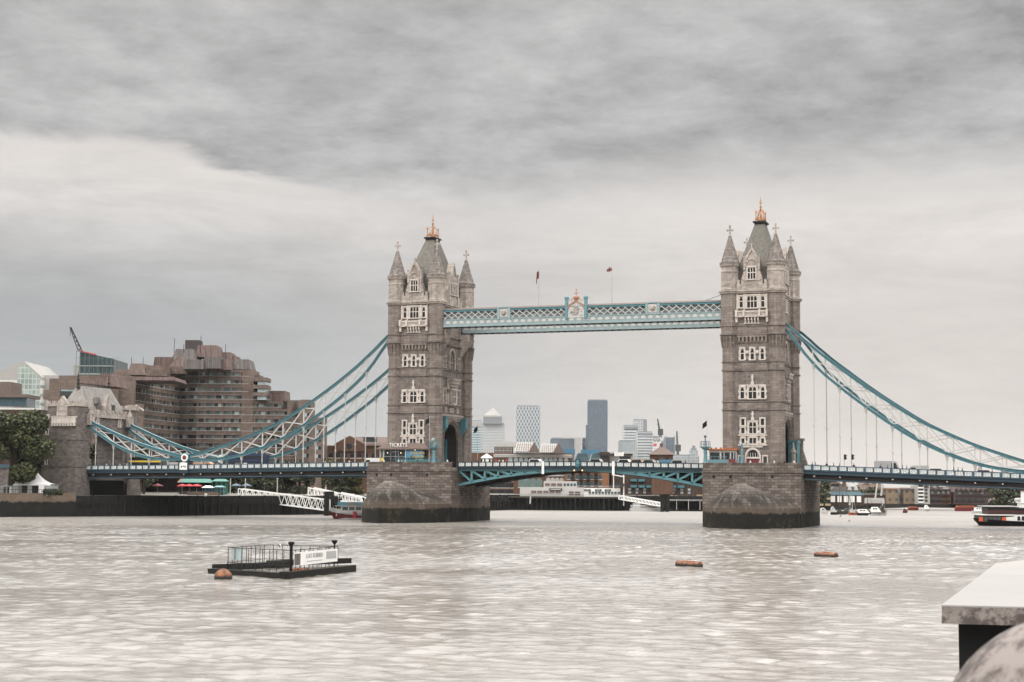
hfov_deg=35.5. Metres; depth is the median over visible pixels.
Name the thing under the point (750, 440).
window
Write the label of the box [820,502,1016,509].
river wall
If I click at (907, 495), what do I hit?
block of flats
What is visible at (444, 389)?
window
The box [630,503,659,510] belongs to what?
landing pontoon
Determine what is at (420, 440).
window
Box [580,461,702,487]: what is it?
bascule leaf
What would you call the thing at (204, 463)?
camper van
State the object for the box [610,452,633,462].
modern white building
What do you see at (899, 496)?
block of flats
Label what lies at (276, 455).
suspension chain
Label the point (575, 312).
walkway
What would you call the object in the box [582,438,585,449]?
skyscraper
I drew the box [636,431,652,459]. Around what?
skyscraper
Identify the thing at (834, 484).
riverside building
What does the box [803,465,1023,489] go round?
side span deck
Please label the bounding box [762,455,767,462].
window
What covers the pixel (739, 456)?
window
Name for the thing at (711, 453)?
window
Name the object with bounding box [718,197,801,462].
bridge tower
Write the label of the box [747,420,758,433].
window
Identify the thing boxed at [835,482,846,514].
moored boat
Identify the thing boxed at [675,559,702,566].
barrel buoy
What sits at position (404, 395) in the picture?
window
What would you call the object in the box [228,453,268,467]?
coach
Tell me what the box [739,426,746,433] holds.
window
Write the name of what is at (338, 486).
tree
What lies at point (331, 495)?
mooring dolphin
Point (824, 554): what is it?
barrel buoy
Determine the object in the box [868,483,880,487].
riverside building
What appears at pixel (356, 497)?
gangway
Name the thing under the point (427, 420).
flagpole
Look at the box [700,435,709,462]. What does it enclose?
lamp platform
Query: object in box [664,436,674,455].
skyscraper
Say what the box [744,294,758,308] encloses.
window
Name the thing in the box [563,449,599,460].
glass pavilion
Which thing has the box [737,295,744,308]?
window
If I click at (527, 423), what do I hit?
skyscraper
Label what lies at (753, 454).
doorway
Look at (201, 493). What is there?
timber terrace
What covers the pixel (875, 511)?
moored boat
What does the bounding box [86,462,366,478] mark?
side span deck
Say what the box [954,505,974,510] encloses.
barge
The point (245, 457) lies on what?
window
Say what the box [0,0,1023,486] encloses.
sky
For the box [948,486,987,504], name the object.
block of flats
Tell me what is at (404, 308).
window
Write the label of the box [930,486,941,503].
block of flats
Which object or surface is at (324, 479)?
tree
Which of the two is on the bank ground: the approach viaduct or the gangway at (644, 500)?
the approach viaduct
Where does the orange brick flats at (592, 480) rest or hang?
on the bank ground
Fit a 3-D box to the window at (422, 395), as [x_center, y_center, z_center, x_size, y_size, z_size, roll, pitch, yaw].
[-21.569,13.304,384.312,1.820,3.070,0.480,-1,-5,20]
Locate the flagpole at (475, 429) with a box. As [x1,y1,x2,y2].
[474,426,477,459]
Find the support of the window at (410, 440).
in the bridge tower at (430, 373)
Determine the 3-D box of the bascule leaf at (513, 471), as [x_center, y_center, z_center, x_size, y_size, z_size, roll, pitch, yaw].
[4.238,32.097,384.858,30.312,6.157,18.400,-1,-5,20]
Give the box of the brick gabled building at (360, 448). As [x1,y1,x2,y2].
[326,436,386,493]
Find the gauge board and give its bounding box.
[612,461,614,474]
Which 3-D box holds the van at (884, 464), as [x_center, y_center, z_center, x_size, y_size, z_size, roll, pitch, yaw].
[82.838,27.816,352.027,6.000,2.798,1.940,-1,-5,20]
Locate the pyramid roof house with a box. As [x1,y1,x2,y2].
[648,443,674,494]
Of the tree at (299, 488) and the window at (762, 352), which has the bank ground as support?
the tree at (299, 488)
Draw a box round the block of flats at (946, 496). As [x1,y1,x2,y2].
[940,487,951,503]
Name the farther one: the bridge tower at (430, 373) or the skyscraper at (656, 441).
the skyscraper at (656, 441)
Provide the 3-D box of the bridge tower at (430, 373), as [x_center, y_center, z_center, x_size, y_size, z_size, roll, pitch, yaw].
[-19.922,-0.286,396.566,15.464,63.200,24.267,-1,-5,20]
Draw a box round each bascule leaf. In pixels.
[457,461,598,486]
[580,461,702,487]
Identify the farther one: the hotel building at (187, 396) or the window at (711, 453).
the hotel building at (187, 396)
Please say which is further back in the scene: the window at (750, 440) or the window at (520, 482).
the window at (520, 482)
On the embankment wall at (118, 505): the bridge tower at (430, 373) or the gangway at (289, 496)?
the gangway at (289, 496)
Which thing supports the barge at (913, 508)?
on the water
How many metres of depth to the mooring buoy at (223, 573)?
150.89 m
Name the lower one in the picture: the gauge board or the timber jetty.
the timber jetty
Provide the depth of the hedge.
398.30 m
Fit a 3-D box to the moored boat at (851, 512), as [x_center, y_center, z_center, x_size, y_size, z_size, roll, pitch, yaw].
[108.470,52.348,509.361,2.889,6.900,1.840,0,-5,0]
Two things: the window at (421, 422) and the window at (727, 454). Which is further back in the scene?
the window at (421, 422)
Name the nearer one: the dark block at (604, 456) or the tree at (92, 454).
the tree at (92, 454)
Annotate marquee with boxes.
[13,474,57,495]
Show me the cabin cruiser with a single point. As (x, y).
(926, 508)
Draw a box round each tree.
[0,409,56,492]
[34,458,44,476]
[89,440,96,464]
[138,442,157,493]
[223,478,248,492]
[242,478,267,492]
[263,460,290,492]
[287,460,315,493]
[322,457,336,489]
[325,461,352,494]
[347,477,363,494]
[820,481,831,505]
[863,486,878,492]
[986,488,1008,504]
[988,488,1020,504]
[1004,489,1022,504]
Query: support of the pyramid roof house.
on the bank ground
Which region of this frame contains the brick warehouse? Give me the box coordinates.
[472,441,571,493]
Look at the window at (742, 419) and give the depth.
357.40 m
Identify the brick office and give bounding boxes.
[0,382,47,464]
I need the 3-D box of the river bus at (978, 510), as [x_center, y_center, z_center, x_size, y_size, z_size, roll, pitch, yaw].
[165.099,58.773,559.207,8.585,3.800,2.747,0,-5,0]
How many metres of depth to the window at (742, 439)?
357.05 m
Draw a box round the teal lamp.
[740,443,743,462]
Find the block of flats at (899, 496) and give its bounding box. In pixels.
[898,489,900,503]
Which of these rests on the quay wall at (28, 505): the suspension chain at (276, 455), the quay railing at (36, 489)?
the quay railing at (36, 489)
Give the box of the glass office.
[76,350,127,374]
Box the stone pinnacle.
[790,442,795,462]
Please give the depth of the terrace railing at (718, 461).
357.16 m
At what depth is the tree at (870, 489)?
653.09 m
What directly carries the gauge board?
attached to the bascule leaf at (689, 475)
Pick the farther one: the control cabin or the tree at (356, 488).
the tree at (356, 488)
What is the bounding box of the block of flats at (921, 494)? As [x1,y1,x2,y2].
[910,485,935,503]
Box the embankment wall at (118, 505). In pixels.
[75,494,702,516]
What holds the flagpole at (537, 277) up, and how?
on the walkway at (575, 312)
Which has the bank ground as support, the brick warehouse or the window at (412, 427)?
the brick warehouse
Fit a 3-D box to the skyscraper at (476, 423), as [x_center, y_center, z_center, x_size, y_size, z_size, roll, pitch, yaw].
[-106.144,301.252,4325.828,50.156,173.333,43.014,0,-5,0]
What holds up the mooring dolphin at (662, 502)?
in the water
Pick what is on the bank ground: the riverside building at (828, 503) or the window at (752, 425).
the riverside building at (828, 503)
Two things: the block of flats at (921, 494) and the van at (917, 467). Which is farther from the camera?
the block of flats at (921, 494)
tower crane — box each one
[69,327,82,351]
[657,419,662,436]
[675,431,680,454]
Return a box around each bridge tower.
[386,217,474,466]
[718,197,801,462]
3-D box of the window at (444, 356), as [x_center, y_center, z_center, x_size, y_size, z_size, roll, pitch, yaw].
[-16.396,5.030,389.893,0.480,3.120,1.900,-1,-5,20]
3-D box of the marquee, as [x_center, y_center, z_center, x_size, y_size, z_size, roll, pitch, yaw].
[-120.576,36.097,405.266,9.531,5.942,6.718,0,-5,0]
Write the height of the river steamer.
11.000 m
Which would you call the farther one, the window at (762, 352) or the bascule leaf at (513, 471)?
the bascule leaf at (513, 471)
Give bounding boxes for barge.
[207,540,355,578]
[908,506,918,510]
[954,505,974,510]
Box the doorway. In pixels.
[743,446,762,462]
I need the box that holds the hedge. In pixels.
[42,488,63,495]
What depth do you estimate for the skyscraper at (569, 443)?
3907.91 m
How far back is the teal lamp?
355.16 m
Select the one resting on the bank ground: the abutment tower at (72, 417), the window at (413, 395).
the abutment tower at (72, 417)
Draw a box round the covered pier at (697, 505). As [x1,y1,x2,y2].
[669,498,702,510]
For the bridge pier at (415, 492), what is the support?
in the water
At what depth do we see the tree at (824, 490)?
543.28 m
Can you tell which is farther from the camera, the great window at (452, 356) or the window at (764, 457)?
the great window at (452, 356)
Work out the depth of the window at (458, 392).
398.03 m
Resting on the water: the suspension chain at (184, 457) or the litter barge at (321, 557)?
the litter barge at (321, 557)
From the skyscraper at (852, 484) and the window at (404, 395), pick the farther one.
the skyscraper at (852, 484)
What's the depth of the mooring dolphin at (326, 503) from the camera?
438.90 m
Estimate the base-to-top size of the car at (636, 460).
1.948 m
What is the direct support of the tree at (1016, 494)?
on the far bank ground
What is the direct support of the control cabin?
on the bridge pier at (761, 495)
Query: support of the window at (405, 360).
in the bridge tower at (430, 373)
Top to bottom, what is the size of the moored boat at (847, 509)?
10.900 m
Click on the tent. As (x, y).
(4, 487)
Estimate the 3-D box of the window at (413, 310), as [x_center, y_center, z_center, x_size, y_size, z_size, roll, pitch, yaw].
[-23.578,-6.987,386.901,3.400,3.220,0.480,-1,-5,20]
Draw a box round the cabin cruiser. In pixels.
[922,502,929,510]
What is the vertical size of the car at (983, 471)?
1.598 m
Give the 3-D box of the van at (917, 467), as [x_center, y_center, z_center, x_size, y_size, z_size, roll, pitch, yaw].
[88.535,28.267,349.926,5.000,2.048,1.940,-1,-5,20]
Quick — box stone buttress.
[793,438,807,468]
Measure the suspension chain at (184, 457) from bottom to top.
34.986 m
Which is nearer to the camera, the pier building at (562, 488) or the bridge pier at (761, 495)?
the bridge pier at (761, 495)
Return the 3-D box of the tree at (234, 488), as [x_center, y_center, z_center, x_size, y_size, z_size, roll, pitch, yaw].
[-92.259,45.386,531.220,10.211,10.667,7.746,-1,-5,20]
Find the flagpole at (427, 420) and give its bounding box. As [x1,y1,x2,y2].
[426,416,429,449]
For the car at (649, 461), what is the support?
on the bascule leaf at (689, 475)
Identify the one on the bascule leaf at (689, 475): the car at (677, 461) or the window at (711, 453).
the car at (677, 461)
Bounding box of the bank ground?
[76,487,909,495]
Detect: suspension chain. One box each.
[88,335,387,472]
[125,369,387,468]
[785,323,1023,472]
[798,330,1021,472]
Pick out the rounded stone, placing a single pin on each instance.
(999, 658)
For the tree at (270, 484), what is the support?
on the bank ground
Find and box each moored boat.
[820,504,830,515]
[830,507,837,514]
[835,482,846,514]
[843,486,853,513]
[848,496,857,514]
[857,509,869,515]
[863,483,871,513]
[871,507,880,515]
[879,501,886,515]
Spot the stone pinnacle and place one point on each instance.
(793, 453)
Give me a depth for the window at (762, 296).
358.19 m
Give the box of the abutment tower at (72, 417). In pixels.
[40,372,140,494]
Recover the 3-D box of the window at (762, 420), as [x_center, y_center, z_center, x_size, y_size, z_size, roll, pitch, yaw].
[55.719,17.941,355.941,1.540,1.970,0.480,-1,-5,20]
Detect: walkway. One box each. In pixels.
[443,288,720,328]
[462,321,720,334]
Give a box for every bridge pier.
[362,462,489,522]
[701,463,819,528]
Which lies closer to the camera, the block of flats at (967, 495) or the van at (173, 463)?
the van at (173, 463)
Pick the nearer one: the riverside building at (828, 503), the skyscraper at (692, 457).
the riverside building at (828, 503)
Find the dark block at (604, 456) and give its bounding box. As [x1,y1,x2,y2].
[599,452,609,461]
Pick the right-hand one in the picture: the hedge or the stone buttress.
the stone buttress
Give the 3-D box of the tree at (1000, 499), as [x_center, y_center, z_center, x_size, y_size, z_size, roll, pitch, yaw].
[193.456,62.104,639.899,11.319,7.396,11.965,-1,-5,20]
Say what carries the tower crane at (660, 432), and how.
on the skyscraper at (656, 441)
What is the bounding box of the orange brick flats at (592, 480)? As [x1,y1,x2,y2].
[564,463,608,487]
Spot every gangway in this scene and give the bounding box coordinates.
[238,488,330,510]
[308,487,336,495]
[335,492,365,501]
[618,495,659,506]
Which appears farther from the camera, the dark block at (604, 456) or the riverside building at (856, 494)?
the dark block at (604, 456)
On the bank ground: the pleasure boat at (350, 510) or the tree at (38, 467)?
the tree at (38, 467)
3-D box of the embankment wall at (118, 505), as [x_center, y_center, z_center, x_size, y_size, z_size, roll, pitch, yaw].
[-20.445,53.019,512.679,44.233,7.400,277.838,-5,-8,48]
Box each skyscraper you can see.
[472,420,481,452]
[481,408,504,452]
[516,405,539,452]
[550,437,580,460]
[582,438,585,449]
[586,399,607,459]
[618,440,635,458]
[622,425,637,439]
[633,419,646,430]
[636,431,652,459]
[652,436,662,450]
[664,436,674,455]
[673,446,698,462]
[848,482,858,486]
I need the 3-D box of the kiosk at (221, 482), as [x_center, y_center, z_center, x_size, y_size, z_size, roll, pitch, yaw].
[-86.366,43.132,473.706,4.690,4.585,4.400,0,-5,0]
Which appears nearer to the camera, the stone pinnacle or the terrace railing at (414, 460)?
the stone pinnacle
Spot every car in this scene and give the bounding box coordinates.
[590,459,603,465]
[615,459,630,466]
[628,459,642,466]
[642,460,655,466]
[667,460,684,466]
[979,470,990,476]
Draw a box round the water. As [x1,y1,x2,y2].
[0,495,1023,681]
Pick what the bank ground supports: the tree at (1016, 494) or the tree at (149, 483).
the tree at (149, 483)
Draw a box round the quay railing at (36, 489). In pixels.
[1,489,62,493]
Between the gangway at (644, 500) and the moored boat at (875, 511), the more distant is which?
the gangway at (644, 500)
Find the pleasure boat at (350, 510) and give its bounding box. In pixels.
[329,502,362,518]
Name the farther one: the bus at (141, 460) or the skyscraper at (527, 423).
the skyscraper at (527, 423)
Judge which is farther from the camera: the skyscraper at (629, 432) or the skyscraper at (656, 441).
the skyscraper at (629, 432)
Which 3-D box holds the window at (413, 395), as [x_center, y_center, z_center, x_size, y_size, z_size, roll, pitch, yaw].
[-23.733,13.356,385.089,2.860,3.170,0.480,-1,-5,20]
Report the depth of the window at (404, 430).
385.03 m
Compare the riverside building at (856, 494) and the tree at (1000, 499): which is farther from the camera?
the tree at (1000, 499)
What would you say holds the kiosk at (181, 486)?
on the bank ground
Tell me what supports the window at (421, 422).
in the bridge tower at (430, 373)
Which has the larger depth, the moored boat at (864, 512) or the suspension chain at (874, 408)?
the moored boat at (864, 512)
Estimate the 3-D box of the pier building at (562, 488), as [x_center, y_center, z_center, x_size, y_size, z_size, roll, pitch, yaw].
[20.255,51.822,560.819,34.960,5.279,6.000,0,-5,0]
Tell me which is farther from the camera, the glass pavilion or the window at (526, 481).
the glass pavilion
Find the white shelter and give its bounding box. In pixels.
[481,453,492,462]
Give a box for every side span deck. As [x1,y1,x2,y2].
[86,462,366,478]
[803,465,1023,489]
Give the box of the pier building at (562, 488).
[520,481,619,496]
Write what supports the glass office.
on the bank ground
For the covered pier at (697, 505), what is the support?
on the water
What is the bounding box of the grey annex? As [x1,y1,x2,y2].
[73,365,78,374]
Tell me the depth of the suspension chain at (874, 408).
367.03 m
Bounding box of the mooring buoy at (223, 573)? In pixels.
[214,568,231,578]
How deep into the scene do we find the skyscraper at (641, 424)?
4313.56 m
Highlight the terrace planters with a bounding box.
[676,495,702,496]
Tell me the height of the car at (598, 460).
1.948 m
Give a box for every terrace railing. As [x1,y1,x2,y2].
[396,456,439,461]
[708,456,729,462]
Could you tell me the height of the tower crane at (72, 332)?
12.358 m
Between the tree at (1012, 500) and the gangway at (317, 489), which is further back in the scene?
the tree at (1012, 500)
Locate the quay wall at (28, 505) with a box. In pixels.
[0,493,75,516]
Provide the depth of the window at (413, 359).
385.88 m
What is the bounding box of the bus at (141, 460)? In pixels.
[128,457,164,465]
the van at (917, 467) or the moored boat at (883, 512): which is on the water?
the moored boat at (883, 512)
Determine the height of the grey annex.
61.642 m
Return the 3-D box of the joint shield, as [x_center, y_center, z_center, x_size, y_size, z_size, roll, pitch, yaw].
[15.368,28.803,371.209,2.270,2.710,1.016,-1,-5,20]
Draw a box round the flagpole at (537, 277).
[536,271,538,305]
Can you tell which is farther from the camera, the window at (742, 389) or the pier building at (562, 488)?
the pier building at (562, 488)
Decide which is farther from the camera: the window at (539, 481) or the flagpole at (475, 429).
the window at (539, 481)
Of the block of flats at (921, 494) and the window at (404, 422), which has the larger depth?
the block of flats at (921, 494)
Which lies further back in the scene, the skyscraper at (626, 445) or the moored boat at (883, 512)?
the skyscraper at (626, 445)
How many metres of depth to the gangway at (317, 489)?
468.21 m
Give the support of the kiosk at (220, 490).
on the bank ground
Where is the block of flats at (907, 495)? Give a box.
[899,488,913,503]
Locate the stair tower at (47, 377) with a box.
[42,375,58,410]
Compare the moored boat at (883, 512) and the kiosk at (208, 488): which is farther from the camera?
the moored boat at (883, 512)
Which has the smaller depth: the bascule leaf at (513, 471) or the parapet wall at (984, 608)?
the parapet wall at (984, 608)
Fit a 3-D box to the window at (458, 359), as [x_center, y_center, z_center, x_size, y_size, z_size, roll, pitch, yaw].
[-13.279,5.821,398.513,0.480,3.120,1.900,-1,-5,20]
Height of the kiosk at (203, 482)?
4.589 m
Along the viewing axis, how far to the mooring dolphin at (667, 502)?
543.82 m
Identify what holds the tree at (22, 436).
on the bank ground
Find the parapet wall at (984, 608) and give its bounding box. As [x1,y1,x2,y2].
[941,560,1023,670]
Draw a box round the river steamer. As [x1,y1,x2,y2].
[973,490,1023,525]
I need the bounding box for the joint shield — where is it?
[574,459,582,470]
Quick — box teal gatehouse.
[788,440,800,462]
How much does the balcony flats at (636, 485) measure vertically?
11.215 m
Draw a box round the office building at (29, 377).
[0,361,55,409]
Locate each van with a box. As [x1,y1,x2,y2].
[169,462,183,469]
[193,462,213,463]
[364,458,379,461]
[874,461,901,472]
[908,466,928,474]
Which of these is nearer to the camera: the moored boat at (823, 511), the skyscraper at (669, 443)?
the moored boat at (823, 511)
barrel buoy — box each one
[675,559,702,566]
[814,550,837,556]
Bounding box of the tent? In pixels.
[0,484,12,492]
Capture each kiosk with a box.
[178,479,182,493]
[180,479,213,493]
[202,486,213,491]
[212,479,227,494]
[214,486,224,494]
[376,442,430,461]
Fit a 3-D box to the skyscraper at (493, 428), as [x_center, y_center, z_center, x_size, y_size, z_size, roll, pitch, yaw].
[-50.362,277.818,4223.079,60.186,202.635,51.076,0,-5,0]
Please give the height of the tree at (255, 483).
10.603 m
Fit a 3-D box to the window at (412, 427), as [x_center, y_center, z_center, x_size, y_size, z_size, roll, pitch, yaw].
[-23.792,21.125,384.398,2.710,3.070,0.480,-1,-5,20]
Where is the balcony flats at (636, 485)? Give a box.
[609,467,702,494]
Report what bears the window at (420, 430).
in the bridge tower at (430, 373)
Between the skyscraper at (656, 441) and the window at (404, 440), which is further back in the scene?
the skyscraper at (656, 441)
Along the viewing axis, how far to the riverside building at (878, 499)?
589.38 m
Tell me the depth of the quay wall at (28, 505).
400.01 m
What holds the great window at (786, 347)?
in the bridge tower at (759, 293)
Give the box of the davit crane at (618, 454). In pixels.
[613,452,624,487]
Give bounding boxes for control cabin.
[708,447,738,462]
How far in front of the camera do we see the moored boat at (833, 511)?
513.68 m
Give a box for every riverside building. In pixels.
[820,481,830,505]
[830,481,839,486]
[830,484,862,504]
[857,483,869,490]
[862,493,885,504]
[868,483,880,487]
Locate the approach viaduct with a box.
[0,464,93,492]
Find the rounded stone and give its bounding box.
[953,623,1023,681]
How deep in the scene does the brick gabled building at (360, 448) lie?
555.76 m
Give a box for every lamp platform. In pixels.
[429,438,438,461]
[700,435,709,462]
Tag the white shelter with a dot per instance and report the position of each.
(486, 457)
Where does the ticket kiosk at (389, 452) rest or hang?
on the bridge pier at (415, 492)
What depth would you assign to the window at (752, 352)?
358.01 m
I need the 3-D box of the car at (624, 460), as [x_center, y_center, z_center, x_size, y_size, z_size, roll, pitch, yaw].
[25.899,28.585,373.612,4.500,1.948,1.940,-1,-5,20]
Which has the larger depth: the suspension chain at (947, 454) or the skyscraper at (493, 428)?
the skyscraper at (493, 428)
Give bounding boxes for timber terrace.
[187,492,217,494]
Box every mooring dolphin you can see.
[324,491,328,515]
[329,491,333,514]
[659,494,664,511]
[665,494,669,511]
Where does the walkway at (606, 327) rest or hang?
attached to the bridge tower at (430, 373)
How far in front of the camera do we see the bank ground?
475.38 m
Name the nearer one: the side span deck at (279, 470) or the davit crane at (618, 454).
the side span deck at (279, 470)
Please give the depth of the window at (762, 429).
355.75 m
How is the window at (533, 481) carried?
in the brick warehouse
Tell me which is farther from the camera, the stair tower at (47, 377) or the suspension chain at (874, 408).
the stair tower at (47, 377)
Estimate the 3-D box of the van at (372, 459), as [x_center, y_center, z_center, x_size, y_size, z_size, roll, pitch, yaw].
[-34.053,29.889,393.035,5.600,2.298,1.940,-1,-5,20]
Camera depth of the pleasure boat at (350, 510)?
402.85 m
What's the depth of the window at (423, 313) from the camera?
386.07 m
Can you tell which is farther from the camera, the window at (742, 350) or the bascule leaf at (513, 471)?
the bascule leaf at (513, 471)
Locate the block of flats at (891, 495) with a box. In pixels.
[879,488,898,503]
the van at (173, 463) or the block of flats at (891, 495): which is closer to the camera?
the van at (173, 463)
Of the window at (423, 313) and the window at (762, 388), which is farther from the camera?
the window at (423, 313)
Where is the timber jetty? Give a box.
[509,496,621,510]
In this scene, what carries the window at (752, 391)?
in the bridge tower at (759, 293)
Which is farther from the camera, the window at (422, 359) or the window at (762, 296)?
the window at (422, 359)
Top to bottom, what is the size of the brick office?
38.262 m
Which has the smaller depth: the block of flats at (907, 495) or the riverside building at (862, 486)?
the block of flats at (907, 495)
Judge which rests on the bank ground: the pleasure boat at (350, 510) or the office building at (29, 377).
the office building at (29, 377)
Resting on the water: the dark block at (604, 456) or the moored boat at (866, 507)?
the moored boat at (866, 507)
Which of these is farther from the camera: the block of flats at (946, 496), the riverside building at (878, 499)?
the block of flats at (946, 496)
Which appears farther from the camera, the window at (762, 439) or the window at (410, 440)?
the window at (410, 440)
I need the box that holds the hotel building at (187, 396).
[43,338,326,493]
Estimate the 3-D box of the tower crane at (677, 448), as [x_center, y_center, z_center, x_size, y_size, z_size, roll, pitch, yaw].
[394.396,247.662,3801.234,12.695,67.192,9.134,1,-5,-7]
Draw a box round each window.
[229,456,263,463]
[401,306,406,318]
[401,390,407,402]
[401,420,407,427]
[401,428,407,434]
[401,438,407,442]
[402,354,408,366]
[408,305,419,318]
[408,390,418,402]
[408,423,417,434]
[408,438,417,442]
[410,354,416,366]
[418,390,425,402]
[418,420,424,427]
[418,428,424,434]
[418,438,424,442]
[419,354,425,366]
[420,305,426,317]
[443,355,446,367]
[443,387,446,403]
[448,349,455,369]
[457,358,460,370]
[457,390,460,405]
[518,479,523,487]
[524,478,529,486]
[530,478,535,486]
[536,478,541,486]
[710,452,719,458]
[724,452,729,458]
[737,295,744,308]
[737,455,743,462]
[738,347,745,360]
[738,386,745,398]
[739,417,745,425]
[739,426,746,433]
[739,437,746,443]
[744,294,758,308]
[746,385,758,399]
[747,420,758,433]
[747,437,758,443]
[748,347,755,359]
[758,347,765,359]
[759,294,766,307]
[759,385,766,398]
[759,417,765,425]
[759,426,766,433]
[759,437,765,443]
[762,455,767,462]
[785,341,787,363]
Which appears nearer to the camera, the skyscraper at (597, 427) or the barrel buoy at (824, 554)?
the barrel buoy at (824, 554)
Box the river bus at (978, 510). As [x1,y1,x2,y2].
[971,504,981,513]
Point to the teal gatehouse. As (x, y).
(797, 443)

